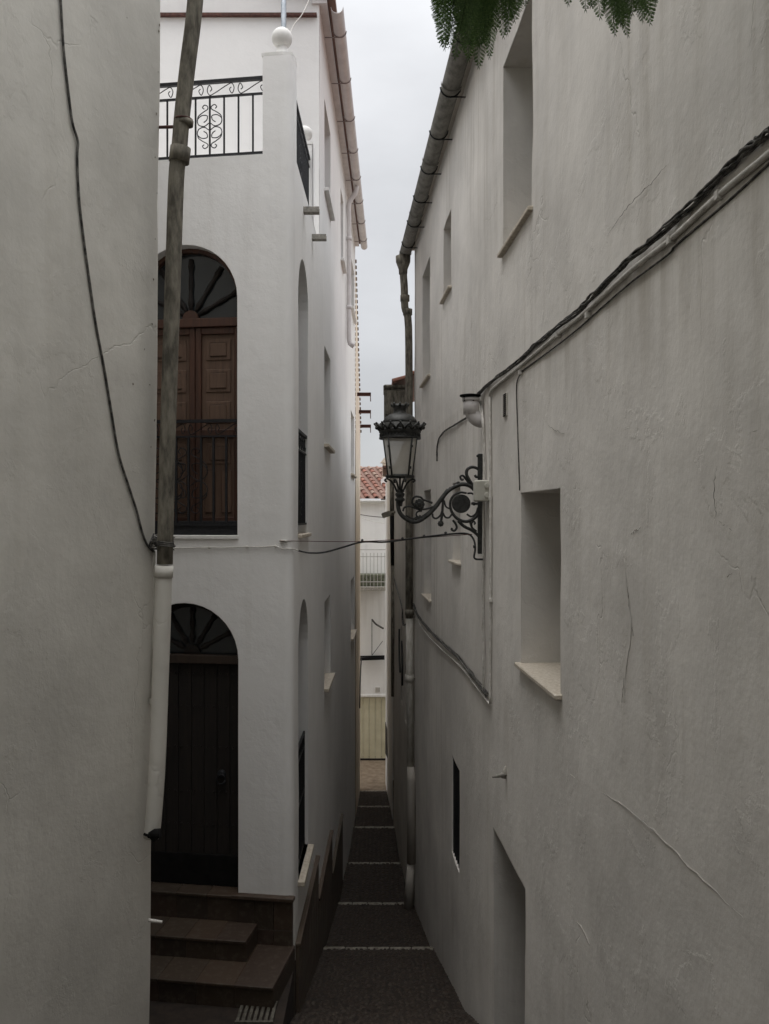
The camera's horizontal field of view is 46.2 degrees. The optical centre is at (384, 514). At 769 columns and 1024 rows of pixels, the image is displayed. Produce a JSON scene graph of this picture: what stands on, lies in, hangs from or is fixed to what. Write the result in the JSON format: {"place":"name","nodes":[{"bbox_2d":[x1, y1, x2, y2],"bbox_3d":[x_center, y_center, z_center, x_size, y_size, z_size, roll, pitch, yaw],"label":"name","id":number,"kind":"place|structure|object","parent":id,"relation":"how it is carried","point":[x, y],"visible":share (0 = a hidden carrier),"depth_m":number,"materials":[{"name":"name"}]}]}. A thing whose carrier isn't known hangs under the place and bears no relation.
{"place":"outdoors","nodes":[
{"label":"outdoors","id":0,"kind":"place"},
{"bbox_2d":[149,959,295,1023],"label":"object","id":1,"kind":"object","parent":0,"point":[169,1013],"depth_m":8.18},
{"bbox_2d":[235,1001,277,1023],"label":"drain grate","id":2,"kind":"object","parent":1,"relation":"on","point":[253,1021],"visible":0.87,"depth_m":8.06,"materials":[{"name":"metal"}]},
{"bbox_2d":[360,756,393,790],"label":"cross street","id":3,"kind":"structure","parent":0,"point":[372,774],"depth_m":27.65,"materials":[{"name":"beige stone"}]},
{"bbox_2d":[360,466,385,759],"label":"facing house","id":4,"kind":"structure","parent":3,"relation":"on","point":[372,638],"depth_m":29.35,"materials":[{"name":"white paint"}]},
{"bbox_2d":[360,655,384,660],"bbox_3d":[-0.409,4.640,29.212,0.821,0.164,0.125,0,0,0],"label":"awning roller","id":5,"kind":"object","parent":4,"relation":"attached to","point":[378,657],"visible":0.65,"depth_m":29.16,"materials":[{"name":"black paint"}]},
{"bbox_2d":[360,695,385,759],"bbox_3d":[-0.390,6.955,29.365,1.580,2.190,0.110,0,0,0],"label":"garage door","id":6,"kind":"structure","parent":4,"relation":"in","point":[370,705],"depth_m":29.38,"materials":[{"name":"beige metal"}]},
{"bbox_2d":[371,619,383,654],"bbox_3d":[-0.174,3.967,29.139,0.530,1.202,0.259,0,0,39],"label":"bracket","id":7,"kind":"object","parent":4,"relation":"attached to","point":[376,624],"depth_m":29.11,"materials":[{"name":"black metal"}]},
{"bbox_2d":[381,457,385,499],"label":"white gable","id":8,"kind":"structure","parent":3,"relation":"on","point":[383,462],"depth_m":31.00,"materials":[{"name":"paint"}]},
{"bbox_2d":[290,791,473,1023],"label":"alley path","id":9,"kind":"structure","parent":0,"point":[369,991],"depth_m":11.83,"materials":[{"name":"grey stone"}]},
{"bbox_2d":[0,0,202,1023],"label":"house","id":10,"kind":"structure","parent":9,"relation":"on","point":[83,731],"depth_m":4.96,"materials":[{"name":"beige paint"}]},
{"bbox_2d":[59,0,154,551],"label":"cable","id":11,"kind":"object","parent":10,"relation":"attached to","point":[84,246],"depth_m":4.94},
{"bbox_2d":[143,828,160,841],"bbox_3d":[-1.392,1.914,5.386,0.111,0.084,0.071,0,0,0],"label":"broken spout","id":12,"kind":"object","parent":10,"relation":"attached to","point":[153,835],"visible":1,"depth_m":5.36,"materials":[{"name":"black paint"}]},
{"bbox_2d":[149,552,155,703],"bbox_3d":[-1.428,0.695,5.544,0.034,0.931,0.044,0,0,0],"label":"conduit","id":13,"kind":"object","parent":10,"relation":"attached to","point":[154,558],"visible":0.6,"depth_m":5.55,"materials":[{"name":"white plastic"}]},
{"bbox_2d":[148,918,162,922],"bbox_3d":[-1.377,2.441,5.413,0.088,0.025,0.023,0,0,9],"label":"overflow pipe","id":14,"kind":"object","parent":10,"relation":"attached to","point":[154,920],"visible":1,"depth_m":5.41,"materials":[{"name":"white plastic"}]},
{"bbox_2d":[149,533,175,549],"bbox_3d":[-1.363,0.165,5.500,0.169,0.106,0.173,0,0,0],"label":"cable tangle","id":15,"kind":"object","parent":10,"relation":"attached to","point":[153,540],"visible":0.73,"depth_m":5.49,"materials":[{"name":"black plastic"}]},
{"bbox_2d":[150,882,294,1015],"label":"entrance steps","id":16,"kind":"structure","parent":9,"relation":"on","point":[206,949],"depth_m":8.69,"materials":[{"name":"ceramic"}]},
{"bbox_2d":[151,0,367,1012],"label":"corner house","id":17,"kind":"structure","parent":9,"relation":"on","point":[258,810],"depth_m":9.30,"materials":[{"name":"white paint"}]},
{"bbox_2d":[151,603,237,886],"bbox_3d":[-2.002,2.357,9.341,1.150,2.945,0.150,0,0,9],"label":"entrance door","id":18,"kind":"structure","parent":17,"relation":"in","point":[198,842],"depth_m":9.32,"materials":[{"name":"brown wood"}]},
{"bbox_2d":[155,249,236,520],"bbox_3d":[-2.006,-1.282,9.312,1.150,2.965,0.111,0,0,9],"label":"balcony door","id":19,"kind":"structure","parent":17,"relation":"in","point":[207,354],"depth_m":9.29,"materials":[{"name":"red wood"}]},
{"bbox_2d":[173,540,298,550],"bbox_3d":[-1.594,0.306,9.075,1.459,0.120,0.138,0,0,3],"label":"white cable","id":20,"kind":"object","parent":17,"relation":"attached to","point":[275,546],"visible":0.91,"depth_m":9.05,"materials":[{"name":"white plastic"}]},
{"bbox_2d":[281,0,285,27],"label":"steel pole","id":21,"kind":"object","parent":17,"relation":"on","point":[283,13],"depth_m":11.67,"materials":[{"name":"silver metal"}]},
{"bbox_2d":[290,0,308,31],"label":"thin cable","id":22,"kind":"object","parent":17,"relation":"attached to","point":[300,16],"visible":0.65,"depth_m":11.55,"materials":[{"name":"white plastic"}]},
{"bbox_2d":[324,187,334,220],"bbox_3d":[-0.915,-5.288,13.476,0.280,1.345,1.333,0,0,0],"label":"window sill","id":23,"kind":"structure","parent":17,"relation":"in","point":[326,189],"depth_m":13.34,"materials":[{"name":"white paint"}]},
{"bbox_2d":[324,444,334,453],"bbox_3d":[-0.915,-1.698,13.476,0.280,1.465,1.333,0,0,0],"label":"window sill","id":24,"kind":"structure","parent":17,"relation":"in","point":[327,446],"depth_m":13.27,"materials":[{"name":"white paint"}]},
{"bbox_2d":[324,673,334,691],"bbox_3d":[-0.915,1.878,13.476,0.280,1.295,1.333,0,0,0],"label":"window sill","id":25,"kind":"structure","parent":17,"relation":"in","point":[328,677],"depth_m":13.46,"materials":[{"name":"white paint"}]},
{"bbox_2d":[341,258,346,273],"bbox_3d":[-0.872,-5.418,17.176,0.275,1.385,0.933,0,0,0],"label":"window sill","id":26,"kind":"structure","parent":17,"relation":"in","point":[343,264],"depth_m":17.12,"materials":[{"name":"white paint"}]},
{"bbox_2d":[351,306,356,323],"bbox_3d":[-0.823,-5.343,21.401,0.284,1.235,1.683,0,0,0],"label":"window sill","id":27,"kind":"structure","parent":17,"relation":"in","point":[353,311],"depth_m":21.32,"materials":[{"name":"white paint"}]},
{"bbox_2d":[351,629,356,640],"bbox_3d":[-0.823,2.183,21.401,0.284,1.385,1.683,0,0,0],"label":"window sill","id":28,"kind":"structure","parent":17,"relation":"in","point":[353,632],"depth_m":21.43,"materials":[{"name":"white paint"}]},
{"bbox_2d":[304,534,471,541],"bbox_3d":[-0.085,0.218,8.619,2.023,0.096,0.213,0,0,25],"label":"support wire","id":29,"kind":"object","parent":17,"relation":"attached to","point":[375,540],"visible":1,"depth_m":8.81,"materials":[{"name":"metal"}]},
{"bbox_2d":[355,259,361,810],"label":"cream house","id":30,"kind":"structure","parent":9,"relation":"on","point":[358,431],"depth_m":24.79,"materials":[{"name":"paint"}]},
{"bbox_2d":[359,659,361,707],"bbox_3d":[-0.681,4.780,25.623,0.035,1.184,1.307,0,0,0],"label":"black cable","id":31,"kind":"object","parent":30,"relation":"attached to","point":[360,685],"visible":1,"depth_m":25.24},
{"bbox_2d":[355,392,370,401],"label":"steel beam","id":32,"kind":"structure","parent":30,"relation":"attached to","point":[363,393],"depth_m":23.89,"materials":[{"name":"brown metal"}]},
{"bbox_2d":[355,410,370,418],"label":"steel beam","id":33,"kind":"structure","parent":30,"relation":"attached to","point":[364,411],"depth_m":25.19,"materials":[{"name":"brown metal"}]},
{"bbox_2d":[355,424,370,432],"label":"steel beam","id":34,"kind":"structure","parent":30,"relation":"attached to","point":[365,425],"depth_m":26.19,"materials":[{"name":"brown metal"}]},
{"bbox_2d":[338,902,403,904],"bbox_3d":[-0.165,6.633,15.316,1.254,0.061,0.100,0,0,0],"label":"step edging","id":35,"kind":"object","parent":9,"relation":"on","point":[371,903],"visible":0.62,"depth_m":15.30,"materials":[{"name":"white stone"}]},
{"bbox_2d":[361,790,386,791],"bbox_3d":[-0.287,7.995,26.012,0.770,0.066,0.092,0,0,0],"label":"step edging","id":36,"kind":"object","parent":9,"relation":"on","point":[373,790],"visible":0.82,"depth_m":26.02,"materials":[{"name":"white stone"}]},
{"bbox_2d":[358,806,389,806],"bbox_3d":[-0.262,7.745,23.853,0.867,0.064,0.095,0,0,0],"label":"step edging","id":37,"kind":"object","parent":9,"relation":"on","point":[373,806],"visible":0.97,"depth_m":23.83,"materials":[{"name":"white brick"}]},
{"bbox_2d":[349,862,400,863],"bbox_3d":[-0.206,7.333,18.906,1.092,0.061,0.095,0,0,0],"label":"step edging","id":38,"kind":"object","parent":9,"relation":"on","point":[374,862],"visible":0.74,"depth_m":18.92,"materials":[{"name":"white stone"}]},
{"bbox_2d":[355,826,394,827],"bbox_3d":[-0.238,7.565,21.755,0.962,0.061,0.099,0,0,0],"label":"step edging","id":39,"kind":"object","parent":9,"relation":"on","point":[375,827],"visible":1,"depth_m":21.73,"materials":[{"name":"white stone"}]},
{"bbox_2d":[324,947,432,949],"bbox_3d":[-0.082,5.905,12.216,1.491,0.065,0.099,0,0,0],"label":"step edging","id":40,"kind":"object","parent":9,"relation":"on","point":[378,948],"visible":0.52,"depth_m":12.21,"materials":[{"name":"white stone"}]},
{"bbox_2d":[382,465,393,818],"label":"end house","id":41,"kind":"structure","parent":9,"relation":"on","point":[389,733],"depth_m":24.92,"materials":[{"name":"white paint"}]},
{"bbox_2d":[385,722,387,757],"bbox_3d":[0.067,6.619,26.210,0.040,0.975,1.283,0,0,-2],"label":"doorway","id":42,"kind":"structure","parent":41,"relation":"in","point":[386,750],"depth_m":25.95,"materials":[{"name":"brown wood"}]},
{"bbox_2d":[383,371,414,882],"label":"grimy house","id":43,"kind":"structure","parent":9,"relation":"on","point":[394,392],"depth_m":19.12,"materials":[{"name":"paint"}]},
{"bbox_2d":[381,511,394,517],"bbox_3d":[0.097,-0.014,21.500,0.346,0.183,0.200,0,0,0],"label":"wall bracket","id":44,"kind":"object","parent":43,"relation":"attached to","point":[386,514],"depth_m":21.40,"materials":[{"name":"grey metal"}]},
{"bbox_2d":[398,629,400,672],"bbox_3d":[0.318,2.844,18.874,0.038,0.868,0.416,0,0,-2],"label":"hanging cable","id":45,"kind":"object","parent":43,"relation":"attached to","point":[399,650],"visible":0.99,"depth_m":19.03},
{"bbox_2d":[393,576,405,625],"bbox_3d":[0.317,1.796,18.733,0.044,0.650,6.214,0,0,-2],"label":"loose cable","id":46,"kind":"object","parent":43,"relation":"attached to","point":[402,619],"visible":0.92,"depth_m":18.08,"materials":[{"name":"black plastic"}]},
{"bbox_2d":[401,641,402,685],"bbox_3d":[0.348,2.956,17.990,0.039,0.864,0.268,0,0,-2],"label":"hanging cable","id":47,"kind":"object","parent":43,"relation":"attached to","point":[401,663],"visible":1,"depth_m":17.88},
{"bbox_2d":[430,0,657,68],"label":"feathery tree","id":48,"kind":"object","parent":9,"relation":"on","point":[462,12],"visible":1,"depth_m":2.41,"materials":[{"name":"green plant"}]},
{"bbox_2d":[396,0,768,1023],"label":"long house","id":49,"kind":"structure","parent":9,"relation":"on","point":[600,854],"depth_m":4.68,"materials":[{"name":"white paint"}]},
{"bbox_2d":[298,531,482,559],"bbox_3d":[0.030,0.279,8.611,2.045,0.254,0.144,0,0,32],"label":"black cable","id":50,"kind":"object","parent":49,"relation":"attached to","point":[444,534],"visible":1,"depth_m":8.57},
{"bbox_2d":[419,374,429,387],"bbox_3d":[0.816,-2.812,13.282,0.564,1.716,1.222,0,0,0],"label":"window sill","id":51,"kind":"structure","parent":49,"relation":"in","point":[427,377],"depth_m":13.18,"materials":[{"name":"white stone"}]},
{"bbox_2d":[421,593,430,601],"bbox_3d":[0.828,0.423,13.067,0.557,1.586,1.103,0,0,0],"label":"window sill","id":52,"kind":"structure","parent":49,"relation":"in","point":[426,596],"depth_m":13.08,"materials":[{"name":"white stone"}]},
{"bbox_2d":[374,402,482,553],"bbox_3d":[0.405,-0.331,8.113,1.007,1.364,0.474,0,0,0],"label":"street lamp","id":53,"kind":"object","parent":49,"relation":"attached to","point":[399,429],"visible":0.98,"depth_m":8.08,"materials":[{"name":"grey metal"}]},
{"bbox_2d":[439,285,451,303],"bbox_3d":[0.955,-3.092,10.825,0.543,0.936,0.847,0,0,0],"label":"window sill","id":54,"kind":"structure","parent":49,"relation":"in","point":[449,287],"depth_m":10.71,"materials":[{"name":"white stone"}]},
{"bbox_2d":[413,603,488,696],"bbox_3d":[0.692,1.560,11.519,0.047,0.159,7.307,0,0,-3],"label":"cable bundle","id":55,"kind":"object","parent":49,"relation":"attached to","point":[466,667],"visible":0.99,"depth_m":9.84,"materials":[{"name":"grey plastic"}]},
{"bbox_2d":[436,417,466,460],"bbox_3d":[0.758,-0.869,10.493,0.024,0.325,2.633,0,0,-3],"label":"thin cable","id":56,"kind":"object","parent":49,"relation":"attached to","point":[463,419],"visible":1,"depth_m":11.19,"materials":[{"name":"grey plastic"}]},
{"bbox_2d":[415,613,490,704],"bbox_3d":[0.710,1.668,11.308,0.022,0.138,7.061,0,0,-3],"label":"conduit","id":57,"kind":"object","parent":49,"relation":"attached to","point":[464,671],"visible":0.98,"depth_m":9.68,"materials":[{"name":"grey plastic"}]},
{"bbox_2d":[448,560,460,565],"bbox_3d":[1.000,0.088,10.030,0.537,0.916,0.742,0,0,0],"label":"window sill","id":58,"kind":"structure","parent":49,"relation":"in","point":[456,562],"depth_m":9.95,"materials":[{"name":"white stone"}]},
{"bbox_2d":[453,758,459,866],"bbox_3d":[0.818,3.325,10.071,0.025,1.110,0.644,0,0,-3],"label":"barred window","id":59,"kind":"structure","parent":49,"relation":"in","point":[456,773],"depth_m":10.11,"materials":[{"name":"metal"}]},
{"bbox_2d":[460,393,484,427],"bbox_3d":[0.804,-0.948,8.204,0.237,0.306,0.194,0,0,0],"label":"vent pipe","id":60,"kind":"object","parent":49,"relation":"attached to","point":[471,412],"visible":0.93,"depth_m":8.15,"materials":[{"name":"white plastic"}]},
{"bbox_2d":[473,480,488,501],"bbox_3d":[0.855,-0.212,7.927,0.133,0.185,0.174,0,0,0],"label":"junction box","id":61,"kind":"object","parent":49,"relation":"attached to","point":[480,490],"visible":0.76,"depth_m":7.85,"materials":[{"name":"beige plastic"}]},
{"bbox_2d":[479,400,485,690],"bbox_3d":[0.883,0.267,8.139,0.032,2.644,0.248,0,0,-4],"label":"cable drop","id":62,"kind":"object","parent":49,"relation":"attached to","point":[483,560],"visible":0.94,"depth_m":8.07,"materials":[{"name":"grey plastic"}]},
{"bbox_2d":[492,766,506,778],"bbox_3d":[0.918,2.040,7.132,0.137,0.096,0.049,0,0,0],"label":"wall peg","id":63,"kind":"object","parent":49,"relation":"attached to","point":[503,774],"depth_m":7.12,"materials":[{"name":"grey stone"}]},
{"bbox_2d":[497,206,532,257],"bbox_3d":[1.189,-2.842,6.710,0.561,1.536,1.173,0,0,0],"label":"window sill","id":64,"kind":"structure","parent":49,"relation":"in","point":[529,209],"depth_m":6.61,"materials":[{"name":"white"}]},
{"bbox_2d":[516,371,522,490],"bbox_3d":[0.985,-0.610,6.570,0.009,0.863,0.227,0,0,-3],"label":"thin cable","id":65,"kind":"object","parent":49,"relation":"attached to","point":[517,432],"visible":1,"depth_m":6.62,"materials":[{"name":"grey plastic"}]},
{"bbox_2d":[514,662,561,699],"bbox_3d":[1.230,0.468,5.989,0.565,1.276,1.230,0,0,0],"label":"window sill","id":66,"kind":"structure","parent":49,"relation":"in","point":[546,675],"depth_m":6.06,"materials":[{"name":"white stone"}]},
{"bbox_2d":[477,126,768,393],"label":"cable bundle","id":67,"kind":"object","parent":49,"relation":"attached to","point":[749,147],"visible":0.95,"depth_m":3.69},
{"bbox_2d":[488,149,768,703],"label":"conduit","id":68,"kind":"object","parent":49,"relation":"attached to","point":[719,194],"visible":1,"depth_m":4.60,"materials":[{"name":"grey plastic"}]},
{"bbox_2d":[522,162,768,370],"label":"thin cable","id":69,"kind":"object","parent":49,"relation":"attached to","point":[702,222],"visible":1,"depth_m":3.60,"materials":[{"name":"grey plastic"}]},
{"bbox_2d":[336,0,455,499],"label":"sky","id":70,"kind":"structure","parent":0,"point":[398,63],"materials":[{"name":"grey"}]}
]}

